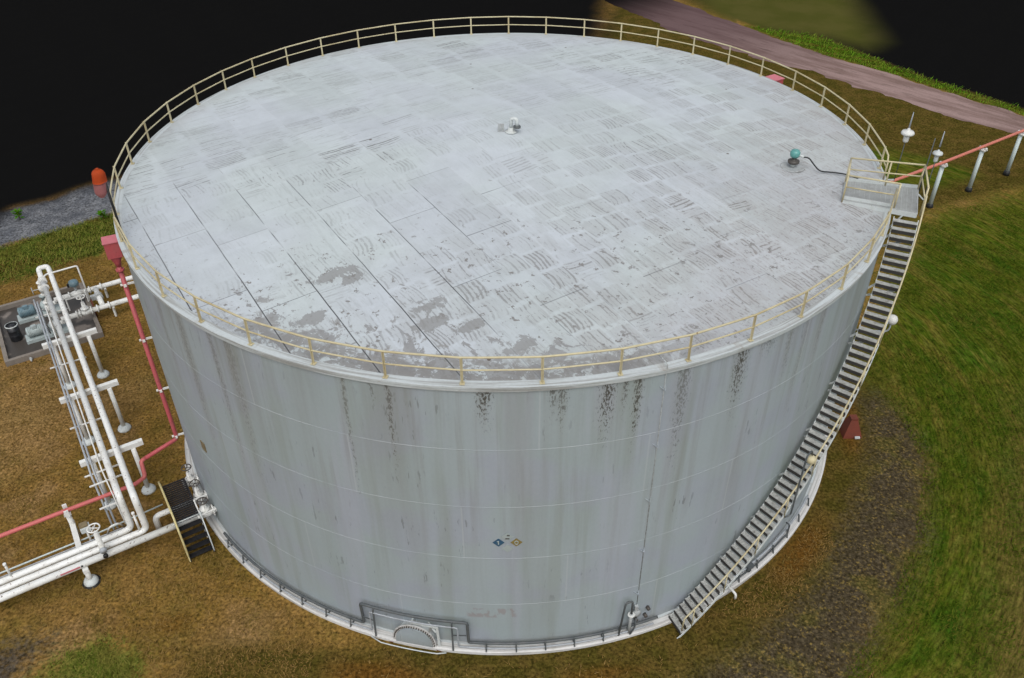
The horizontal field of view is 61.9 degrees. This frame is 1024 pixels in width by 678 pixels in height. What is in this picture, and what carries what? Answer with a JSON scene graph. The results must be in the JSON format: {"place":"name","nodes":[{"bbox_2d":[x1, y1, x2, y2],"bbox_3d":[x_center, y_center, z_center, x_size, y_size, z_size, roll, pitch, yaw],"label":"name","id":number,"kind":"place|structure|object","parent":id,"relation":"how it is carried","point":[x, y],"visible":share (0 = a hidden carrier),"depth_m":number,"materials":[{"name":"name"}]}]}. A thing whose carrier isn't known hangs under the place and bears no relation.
{"place":"outdoors","nodes":[
{"label":"outdoors","id":0,"kind":"place"},
{"bbox_2d":[0,211,113,280],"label":"olive grass","id":1,"kind":"structure","parent":0,"point":[59,246],"depth_m":52.73,"materials":[{"name":"green plant"}]},
{"bbox_2d":[0,0,1023,677],"bbox_3d":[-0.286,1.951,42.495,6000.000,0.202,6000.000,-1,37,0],"label":"ground","id":2,"kind":"structure","parent":0,"point":[88,88],"depth_m":42.32,"materials":[{"name":"soil"}]},
{"bbox_2d":[10,208,23,219],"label":"young plant","id":3,"kind":"object","parent":2,"relation":"on","point":[18,213],"visible":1,"depth_m":55.33,"materials":[{"name":"green plant"}]},
{"bbox_2d":[0,282,103,366],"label":"pump pad","id":4,"kind":"object","parent":2,"relation":"on","point":[21,351],"visible":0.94,"depth_m":46.05,"materials":[{"name":"concrete"}]},
{"bbox_2d":[4,321,22,341],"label":"drum","id":5,"kind":"object","parent":4,"relation":"on","point":[14,331],"visible":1,"depth_m":44.81,"materials":[{"name":"black paint"}]},
{"bbox_2d":[17,294,61,323],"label":"pump","id":6,"kind":"object","parent":4,"relation":"on","point":[27,313],"visible":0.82,"depth_m":46.44,"materials":[{"name":"green paint"}]},
{"bbox_2d":[31,281,44,295],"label":"pump riser","id":7,"kind":"object","parent":6,"relation":"on","point":[40,290],"visible":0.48,"depth_m":46.14,"materials":[{"name":"white paint"}]},
{"bbox_2d":[25,315,68,344],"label":"pump","id":8,"kind":"object","parent":4,"relation":"on","point":[34,333],"visible":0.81,"depth_m":45.02,"materials":[{"name":"green paint"}]},
{"bbox_2d":[42,298,51,315],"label":"pump riser","id":9,"kind":"object","parent":8,"relation":"on","point":[46,304],"visible":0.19,"depth_m":44.61,"materials":[{"name":"white paint"}]},
{"bbox_2d":[65,290,88,310],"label":"pipe stand","id":10,"kind":"object","parent":4,"relation":"on","point":[75,297],"visible":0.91,"depth_m":47.15,"materials":[{"name":"white paint"}]},
{"bbox_2d":[42,327,109,389],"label":"rack frame","id":11,"kind":"object","parent":2,"relation":"on","point":[102,372],"visible":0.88,"depth_m":41.52,"materials":[{"name":"white paint"}]},
{"bbox_2d":[62,503,100,589],"bbox_3d":[-16.846,8.049,33.249,0.670,1.820,3.171,-20,41,-24],"label":"pipe support","id":12,"kind":"object","parent":2,"relation":"on","point":[90,581],"visible":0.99,"depth_m":33.18,"materials":[{"name":"white paint"}]},
{"bbox_2d":[0,527,132,577],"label":"conduit","id":13,"kind":"object","parent":12,"relation":"attached to","point":[59,553],"visible":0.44,"depth_m":33.05,"materials":[{"name":"grey metal"}]},
{"bbox_2d":[107,523,124,533],"bbox_3d":[-15.718,7.461,33.786,0.714,0.582,0.298,-21,42,-25],"label":"bypass hose","id":14,"kind":"object","parent":13,"relation":"on","point":[122,525],"visible":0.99,"depth_m":33.63,"materials":[{"name":"white paint"}]},
{"bbox_2d":[0,513,198,602],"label":"white pipe","id":15,"kind":"object","parent":12,"relation":"on","point":[26,587],"visible":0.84,"depth_m":32.38,"materials":[{"name":"metal"}]},
{"bbox_2d":[86,523,107,557],"bbox_3d":[-15.583,7.615,32.227,0.496,1.610,0.491,-1,37,0],"label":"vent valve","id":16,"kind":"object","parent":15,"relation":"on","point":[101,545],"visible":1,"depth_m":32.10,"materials":[{"name":"white paint"}]},
{"bbox_2d":[78,521,94,547],"bbox_3d":[-16.744,7.820,33.809,0.360,1.405,0.330,-21,42,-25],"label":"junction box","id":17,"kind":"object","parent":2,"relation":"on","point":[84,525],"visible":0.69,"depth_m":33.39,"materials":[{"name":"white paint"}]},
{"bbox_2d":[0,504,162,573],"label":"conduit","id":18,"kind":"object","parent":17,"relation":"attached to","point":[71,543],"visible":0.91,"depth_m":33.44,"materials":[{"name":"metal"}]},
{"bbox_2d":[34,633,148,677],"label":"weed patch","id":19,"kind":"object","parent":2,"relation":"on","point":[94,658],"visible":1,"depth_m":30.11,"materials":[{"name":"plant"}]},
{"bbox_2d":[59,379,131,445],"bbox_3d":[-18.717,3.369,38.622,2.450,2.732,0.600,-21,42,-25],"label":"rack frame","id":20,"kind":"object","parent":2,"relation":"on","point":[123,427],"visible":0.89,"depth_m":38.38,"materials":[{"name":"white paint"}]},
{"bbox_2d":[0,278,133,585],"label":"white pipe","id":21,"kind":"object","parent":20,"relation":"on","point":[44,288],"visible":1,"depth_m":33.54,"materials":[{"name":"metal"}]},
{"bbox_2d":[2,562,11,575],"bbox_3d":[-18.674,8.553,31.609,0.120,0.730,0.114,-1,37,0],"label":"vent stub","id":22,"kind":"object","parent":21,"relation":"on","point":[4,564],"visible":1,"depth_m":31.53,"materials":[{"name":"white paint"}]},
{"bbox_2d":[0,264,148,593],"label":"white pipe","id":23,"kind":"object","parent":20,"relation":"on","point":[133,495],"visible":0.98,"depth_m":33.54,"materials":[{"name":"metal"}]},
{"bbox_2d":[44,265,89,300],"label":"vent pipe","id":24,"kind":"object","parent":23,"relation":"attached to","point":[79,274],"visible":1,"depth_m":45.66,"materials":[{"name":"white metal"}]},
{"bbox_2d":[131,512,140,530],"bbox_3d":[-14.603,7.108,33.186,0.120,1.060,0.114,-1,37,0],"label":"vent stub","id":25,"kind":"object","parent":23,"relation":"on","point":[135,520],"visible":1,"depth_m":33.10,"materials":[{"name":"white paint"}]},
{"bbox_2d":[36,301,118,527],"bbox_3d":[-20.040,2.855,38.889,0.135,2.356,15.323,-21,42,-25],"label":"conduit","id":26,"kind":"object","parent":20,"relation":"on","point":[71,404],"visible":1,"depth_m":36.75,"materials":[{"name":"grey metal"}]},
{"bbox_2d":[50,356,85,368],"bbox_3d":[-20.533,1.101,39.505,1.570,0.045,0.060,-21,42,-25],"label":"conduit strut","id":27,"kind":"object","parent":26,"relation":"attached to","point":[64,364],"visible":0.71,"depth_m":39.38,"materials":[{"name":"white paint"}]},
{"bbox_2d":[70,417,100,429],"bbox_3d":[-18.061,3.579,36.218,1.300,0.045,0.060,-21,42,-25],"label":"conduit strut","id":28,"kind":"object","parent":26,"relation":"attached to","point":[84,423],"visible":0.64,"depth_m":36.17,"materials":[{"name":"white paint"}]},
{"bbox_2d":[84,464,117,477],"bbox_3d":[-16.506,5.299,34.449,1.400,0.045,0.060,-21,42,-25],"label":"conduit strut","id":29,"kind":"object","parent":26,"relation":"attached to","point":[100,471],"visible":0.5,"depth_m":34.37,"materials":[{"name":"white paint"}]},
{"bbox_2d":[89,474,121,487],"bbox_3d":[-16.233,5.666,34.127,1.250,0.045,0.060,-21,42,-25],"label":"conduit strut","id":30,"kind":"object","parent":26,"relation":"attached to","point":[103,481],"visible":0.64,"depth_m":34.06,"materials":[{"name":"white paint"}]},
{"bbox_2d":[45,307,125,523],"bbox_3d":[-19.540,2.897,38.610,0.148,2.070,14.854,-22,42,-25],"label":"conduit","id":31,"kind":"object","parent":20,"relation":"on","point":[51,323],"visible":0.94,"depth_m":36.46,"materials":[{"name":"white metal"}]},
{"bbox_2d":[99,502,115,509],"bbox_3d":[-16.069,6.644,34.030,0.700,0.045,0.060,-21,42,-25],"label":"conduit strut","id":32,"kind":"object","parent":31,"relation":"attached to","point":[107,506],"visible":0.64,"depth_m":33.99,"materials":[{"name":"white paint"}]},
{"bbox_2d":[95,209,106,219],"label":"young plant","id":33,"kind":"object","parent":2,"relation":"on","point":[100,213],"visible":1,"depth_m":55.25,"materials":[{"name":"green plant"}]},
{"bbox_2d":[79,438,155,510],"bbox_3d":[-16.282,5.681,35.552,2.450,2.732,0.600,-21,42,-25],"label":"rack frame","id":34,"kind":"object","parent":2,"relation":"on","point":[148,488],"visible":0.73,"depth_m":35.23,"materials":[{"name":"white paint"}]},
{"bbox_2d":[33,299,114,529],"bbox_3d":[-20.231,2.822,38.935,0.136,2.356,15.623,-21,42,-25],"label":"conduit","id":35,"kind":"object","parent":34,"relation":"on","point":[74,423],"visible":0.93,"depth_m":36.50,"materials":[{"name":"grey metal"}]},
{"bbox_2d":[158,478,214,561],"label":"crossover steps","id":36,"kind":"structure","parent":2,"relation":"on","point":[188,495],"depth_m":33.93,"materials":[{"name":"black paint"}]},
{"bbox_2d":[193,494,215,537],"bbox_3d":[-12.356,7.166,34.664,0.634,1.345,1.019,-21,42,-25],"label":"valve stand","id":37,"kind":"object","parent":2,"relation":"on","point":[198,509],"visible":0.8,"depth_m":34.14,"materials":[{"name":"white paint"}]},
{"bbox_2d":[0,256,882,677],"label":"dry grass","id":38,"kind":"structure","parent":2,"relation":"on","point":[226,624],"depth_m":34.13,"materials":[{"name":"brown plant"}]},
{"bbox_2d":[109,16,929,654],"bbox_3d":[-0.129,-3.470,38.377,31.063,13.899,30.646,-1,37,0],"label":"storage tank","id":39,"kind":"object","parent":2,"relation":"on","point":[431,320],"visible":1,"depth_m":28.84,"materials":[{"name":"metal"}]},
{"bbox_2d":[0,234,183,537],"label":"foam line","id":40,"kind":"object","parent":39,"relation":"attached to","point":[113,251],"visible":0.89,"depth_m":33.24,"materials":[{"name":"red paint"}]},
{"bbox_2d":[91,168,124,240],"bbox_3d":[-13.579,-4.470,28.639,0.494,2.720,0.415,-1,37,0],"label":"windsock","id":41,"kind":"object","parent":39,"relation":"on","point":[99,182],"visible":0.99,"depth_m":28.06,"materials":[{"name":"orange fabric"}]},
{"bbox_2d":[181,464,200,489],"bbox_3d":[-13.497,5.695,35.652,0.640,1.244,0.442,-21,42,-25],"label":"gate valve","id":42,"kind":"object","parent":39,"relation":"attached to","point":[189,477],"visible":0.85,"depth_m":35.63,"materials":[{"name":"white paint"}]},
{"bbox_2d":[189,479,208,502],"bbox_3d":[-12.890,6.225,34.947,0.640,1.244,0.442,-21,42,-25],"label":"gate valve","id":43,"kind":"object","parent":39,"relation":"attached to","point":[197,493],"visible":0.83,"depth_m":34.90,"materials":[{"name":"white paint"}]},
{"bbox_2d":[153,500,191,529],"bbox_3d":[-13.794,7.165,34.893,1.670,0.850,0.243,-21,42,-25],"label":"white pipe","id":44,"kind":"object","parent":43,"relation":"attached to","point":[156,517],"visible":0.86,"depth_m":34.49,"materials":[{"name":"metal"}]},
{"bbox_2d":[196,497,215,517],"bbox_3d":[-12.319,6.764,34.176,0.640,1.044,0.476,-21,42,-25],"label":"gate valve","id":45,"kind":"object","parent":39,"relation":"attached to","point":[204,507],"visible":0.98,"depth_m":34.09,"materials":[{"name":"white paint"}]},
{"bbox_2d":[371,614,454,653],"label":"cleanout door","id":46,"kind":"structure","parent":39,"relation":"in","point":[408,632],"depth_m":30.26,"materials":[{"name":"paint"}]},
{"bbox_2d":[223,532,657,651],"bbox_3d":[-3.460,9.392,31.244,17.356,1.540,2.957,8,38,11],"label":"heating pipe","id":47,"kind":"object","parent":39,"relation":"attached to","point":[363,620],"visible":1,"depth_m":30.37,"materials":[{"name":"grey metal"}]},
{"bbox_2d":[618,601,636,635],"bbox_3d":[4.107,9.866,30.192,0.669,1.860,0.254,-17,40,-21],"label":"drain hook","id":48,"kind":"object","parent":47,"relation":"attached to","point":[631,614],"visible":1,"depth_m":30.21,"materials":[{"name":"grey paint"}]},
{"bbox_2d":[493,533,521,551],"bbox_3d":[-0.143,6.471,27.122,0.951,0.950,0.037,-1,37,0],"label":"hazard sign","id":49,"kind":"object","parent":39,"relation":"attached to","point":[507,537],"visible":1,"depth_m":27.11,"materials":[{"name":"multicoloured paint"}]},
{"bbox_2d":[676,495,808,607],"bbox_3d":[9.541,8.348,33.080,8.345,0.815,1.127,-28,45,-31],"label":"condensate pipe","id":50,"kind":"object","parent":39,"relation":"attached to","point":[750,566],"visible":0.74,"depth_m":33.32,"materials":[{"name":"grey metal"}]},
{"bbox_2d":[788,149,803,166],"bbox_3d":[10.920,-6.990,32.899,0.544,0.690,0.436,-19,41,-22],"label":"level transmitter","id":51,"kind":"object","parent":39,"relation":"on","point":[793,161],"visible":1,"depth_m":32.78,"materials":[{"name":"paint"}]},
{"bbox_2d":[803,157,857,178],"bbox_3d":[12.178,-6.557,32.661,2.164,0.566,0.218,11,39,15],"label":"signal cable","id":52,"kind":"object","parent":51,"relation":"attached to","point":[826,171],"visible":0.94,"depth_m":32.75,"materials":[{"name":"black rubber"}]},
{"bbox_2d":[784,451,815,517],"bbox_3d":[9.906,4.947,29.418,0.942,2.962,0.314,-23,43,-27],"label":"stair lamp","id":53,"kind":"object","parent":39,"relation":"attached to","point":[810,458],"visible":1,"depth_m":28.90,"materials":[{"name":"grey metal"}]},
{"bbox_2d":[856,314,897,331],"bbox_3d":[14.227,-0.637,33.288,1.416,0.905,0.414,12,39,15],"label":"shell lamp","id":54,"kind":"object","parent":39,"relation":"attached to","point":[893,319],"visible":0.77,"depth_m":32.88,"materials":[{"name":"white glass"}]},
{"bbox_2d":[894,112,914,179],"bbox_3d":[14.892,-7.284,32.468,0.493,2.800,0.493,-1,37,0],"label":"pole lamp","id":55,"kind":"object","parent":39,"relation":"on","point":[907,133],"visible":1,"depth_m":32.02,"materials":[{"name":"grey paint"}]},
{"bbox_2d":[918,138,935,191],"bbox_3d":[15.079,-6.309,31.026,0.057,2.110,0.058,-1,37,0],"label":"whip rod","id":56,"kind":"object","parent":39,"relation":"attached to","point":[926,165],"visible":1,"depth_m":30.96,"materials":[{"name":"grey paint"}]},
{"bbox_2d":[922,131,944,200],"bbox_3d":[15.396,-6.285,31.189,0.360,2.750,0.360,-1,37,0],"label":"pole lamp","id":57,"kind":"object","parent":39,"relation":"on","point":[937,153],"visible":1,"depth_m":30.83,"materials":[{"name":"white metal"}]},
{"bbox_2d":[839,414,861,438],"bbox_3d":[15.492,3.925,38.910,0.840,0.950,0.910,-1,37,0],"label":"hydrant box","id":58,"kind":"object","parent":2,"relation":"on","point":[849,428],"visible":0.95,"depth_m":38.77,"materials":[{"name":"red paint"}]},
{"bbox_2d":[749,25,1023,114],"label":"verge grass","id":59,"kind":"structure","parent":2,"relation":"on","point":[889,64],"depth_m":78.42,"materials":[{"name":"green plant"}]},
{"bbox_2d":[926,161,947,207],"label":"pipe post","id":60,"kind":"object","parent":2,"relation":"on","point":[935,187],"visible":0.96,"depth_m":54.97,"materials":[{"name":"metal"}]},
{"bbox_2d":[965,148,987,192],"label":"pipe post","id":61,"kind":"object","parent":2,"relation":"on","point":[968,188],"visible":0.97,"depth_m":56.78,"materials":[{"name":"metal"}]},
{"bbox_2d":[765,74,1023,181],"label":"foam line","id":62,"kind":"object","parent":61,"relation":"on","point":[777,78],"visible":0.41,"depth_m":54.10,"materials":[{"name":"paint"}]},
{"bbox_2d":[1002,130,1023,175],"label":"pipe post","id":63,"kind":"object","parent":2,"relation":"on","point":[1006,172],"visible":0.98,"depth_m":58.77,"materials":[{"name":"metal"}]},
{"bbox_2d":[605,0,1023,132],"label":"road","id":64,"kind":"structure","parent":0,"point":[671,15],"depth_m":77.97,"materials":[{"name":"grey asphalt"}]},
{"bbox_2d":[843,191,1023,677],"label":"short grass","id":65,"kind":"structure","parent":0,"point":[939,503],"depth_m":38.66,"materials":[{"name":"green plant"}]},
{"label":"pipe stand","id":66,"kind":"object","parent":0,"visible":0},
{"bbox_2d":[53,275,132,301],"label":"suction pipe","id":67,"kind":"object","parent":66,"relation":"on","point":[101,286],"visible":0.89,"depth_m":47.77,"materials":[{"name":"white metal"}]},
{"bbox_2d":[66,279,83,296],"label":"actuated valve","id":68,"kind":"object","parent":67,"relation":"attached to","point":[74,283],"visible":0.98,"depth_m":47.01,"materials":[{"name":"white paint"}]},
{"bbox_2d":[90,287,104,304],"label":"crossover pipe","id":69,"kind":"object","parent":67,"relation":"attached to","point":[97,295],"visible":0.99,"depth_m":46.90,"materials":[{"name":"white metal"}]},
{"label":"pipe stand","id":70,"kind":"object","parent":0,"visible":0},
{"bbox_2d":[60,294,138,321],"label":"suction pipe","id":71,"kind":"object","parent":70,"relation":"on","point":[108,304],"visible":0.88,"depth_m":46.24,"materials":[{"name":"white metal"}]},
{"bbox_2d":[76,294,93,317],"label":"gate valve","id":72,"kind":"object","parent":71,"relation":"attached to","point":[85,310],"visible":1,"depth_m":45.69,"materials":[{"name":"white paint"}]}
]}

